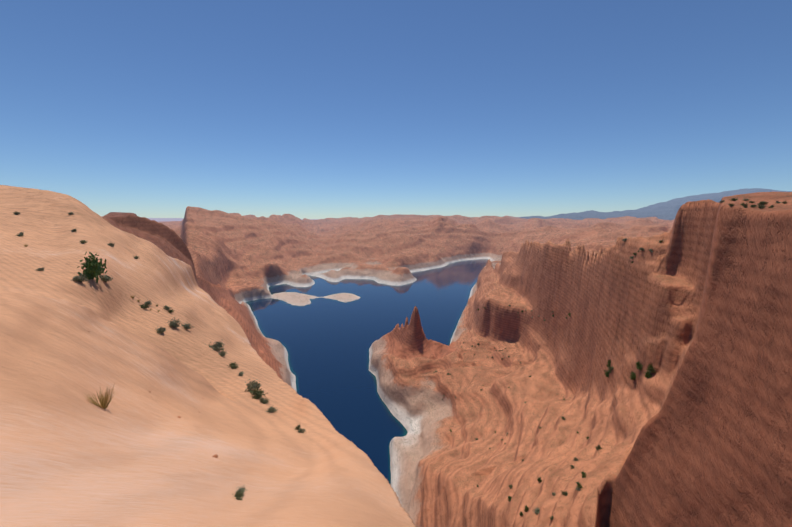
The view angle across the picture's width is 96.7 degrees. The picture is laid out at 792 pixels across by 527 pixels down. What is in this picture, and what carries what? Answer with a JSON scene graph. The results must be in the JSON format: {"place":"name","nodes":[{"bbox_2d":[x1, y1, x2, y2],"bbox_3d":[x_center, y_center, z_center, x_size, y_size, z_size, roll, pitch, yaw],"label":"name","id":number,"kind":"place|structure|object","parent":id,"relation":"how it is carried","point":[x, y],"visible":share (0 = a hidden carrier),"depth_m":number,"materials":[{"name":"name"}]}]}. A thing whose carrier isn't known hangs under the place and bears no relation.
{"place":"outdoors","nodes":[
{"label":"outdoors","id":0,"kind":"place"},
{"bbox_2d":[245,259,487,483],"bbox_3d":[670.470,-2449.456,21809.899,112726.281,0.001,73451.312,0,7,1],"label":"lake water","id":1,"kind":"structure","parent":0,"point":[326,343],"depth_m":855.92,"materials":[{"name":"blue liquid"}]},
{"bbox_2d":[0,185,791,526],"bbox_3d":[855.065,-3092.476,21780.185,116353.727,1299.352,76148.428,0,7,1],"label":"terrain","id":2,"kind":"structure","parent":0,"point":[694,309],"depth_m":97.04,"materials":[{"name":"stone"}]},
{"bbox_2d":[71,272,87,281],"bbox_3d":[-25.960,1.172,28.793,1.112,0.918,1.000,-4,8,-31],"label":"shrub","id":3,"kind":"object","parent":2,"relation":"on","point":[80,278],"visible":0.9,"depth_m":28.82,"materials":[{"name":"green plant"}]},
{"bbox_2d":[77,252,106,282],"bbox_3d":[-26.384,0.325,30.766,2.219,2.804,1.906,-1,1,-42],"label":"shrub","id":4,"kind":"object","parent":2,"relation":"on","point":[93,267],"visible":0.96,"depth_m":30.62,"materials":[{"name":"green plant"}]},
{"bbox_2d":[85,385,113,408],"bbox_3d":[-6.271,2.863,7.434,0.525,0.490,0.650,1,9,23],"label":"grass tuft","id":5,"kind":"object","parent":2,"relation":"on","point":[103,402],"visible":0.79,"depth_m":7.47,"materials":[{"name":"yellow plant"}]},
{"bbox_2d":[98,275,112,281],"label":"shrub","id":6,"kind":"object","parent":2,"relation":"on","point":[105,278],"visible":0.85,"depth_m":32.37,"materials":[{"name":"green plant"}]},
{"bbox_2d":[140,304,149,308],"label":"shrub","id":7,"kind":"object","parent":2,"relation":"on","point":[143,306],"visible":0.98,"depth_m":35.01,"materials":[{"name":"green plant"}]},
{"bbox_2d":[156,327,165,333],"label":"shrub","id":8,"kind":"object","parent":2,"relation":"on","point":[160,330],"visible":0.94,"depth_m":31.86,"materials":[{"name":"green plant"}]},
{"bbox_2d":[167,318,182,327],"bbox_3d":[-21.466,5.714,34.152,1.318,1.102,1.168,7,10,44],"label":"shrub","id":9,"kind":"object","parent":2,"relation":"on","point":[175,324],"visible":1,"depth_m":34.05,"materials":[{"name":"green plant"}]},
{"bbox_2d":[183,323,193,328],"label":"shrub","id":10,"kind":"object","parent":2,"relation":"on","point":[186,326],"visible":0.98,"depth_m":35.43,"materials":[{"name":"green plant"}]},
{"bbox_2d":[209,339,224,351],"bbox_3d":[-17.724,8.079,34.467,1.992,1.088,1.804,5,7,5],"label":"shrub","id":11,"kind":"object","parent":2,"relation":"on","point":[216,346],"visible":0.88,"depth_m":34.52,"materials":[{"name":"green plant"}]},
{"bbox_2d":[220,350,227,356],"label":"shrub","id":12,"kind":"object","parent":2,"relation":"on","point":[223,353],"visible":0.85,"depth_m":33.42,"materials":[{"name":"green plant"}]},
{"bbox_2d":[227,362,238,368],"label":"shrub","id":13,"kind":"object","parent":2,"relation":"on","point":[233,365],"visible":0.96,"depth_m":30.22,"materials":[{"name":"green plant"}]},
{"bbox_2d":[232,491,243,500],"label":"shrub","id":14,"kind":"object","parent":2,"relation":"on","point":[237,495],"visible":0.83,"depth_m":3.51,"materials":[{"name":"green plant"}]},
{"bbox_2d":[235,484,246,495],"bbox_3d":[-1.653,2.420,3.739,0.144,0.108,0.171,1,7,10],"label":"shrub","id":15,"kind":"object","parent":2,"relation":"on","point":[241,489],"visible":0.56,"depth_m":3.73,"materials":[{"name":"green plant"}]},
{"bbox_2d":[245,379,260,391],"bbox_3d":[-9.841,8.313,24.308,1.007,1.040,1.422,-1,7,-11],"label":"shrub","id":16,"kind":"object","parent":2,"relation":"on","point":[253,385],"visible":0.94,"depth_m":24.03,"materials":[{"name":"green plant"}]},
{"bbox_2d":[250,388,267,399],"bbox_3d":[-8.901,8.409,22.722,1.129,0.694,1.247,0,7,3],"label":"shrub","id":17,"kind":"object","parent":2,"relation":"on","point":[257,394],"visible":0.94,"depth_m":22.64,"materials":[{"name":"green plant"}]},
{"bbox_2d":[259,396,269,403],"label":"shrub","id":18,"kind":"object","parent":2,"relation":"on","point":[264,401],"visible":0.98,"depth_m":21.77,"materials":[{"name":"green plant"}]},
{"bbox_2d":[266,405,279,412],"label":"shrub","id":19,"kind":"object","parent":2,"relation":"on","point":[271,409],"visible":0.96,"depth_m":19.88,"materials":[{"name":"green plant"}]},
{"bbox_2d":[298,428,305,432],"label":"shrub","id":20,"kind":"object","parent":2,"relation":"on","point":[300,430],"visible":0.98,"depth_m":14.42,"materials":[{"name":"green plant"}]},
{"bbox_2d":[630,372,635,380],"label":"juniper tree","id":21,"kind":"object","parent":2,"relation":"on","point":[633,377],"visible":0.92,"depth_m":188.96,"materials":[{"name":"green plant"}]},
{"bbox_2d":[0,0,791,218],"label":"sky","id":22,"kind":"structure","parent":0,"point":[308,109],"materials":[{"name":"blue"}]}
]}

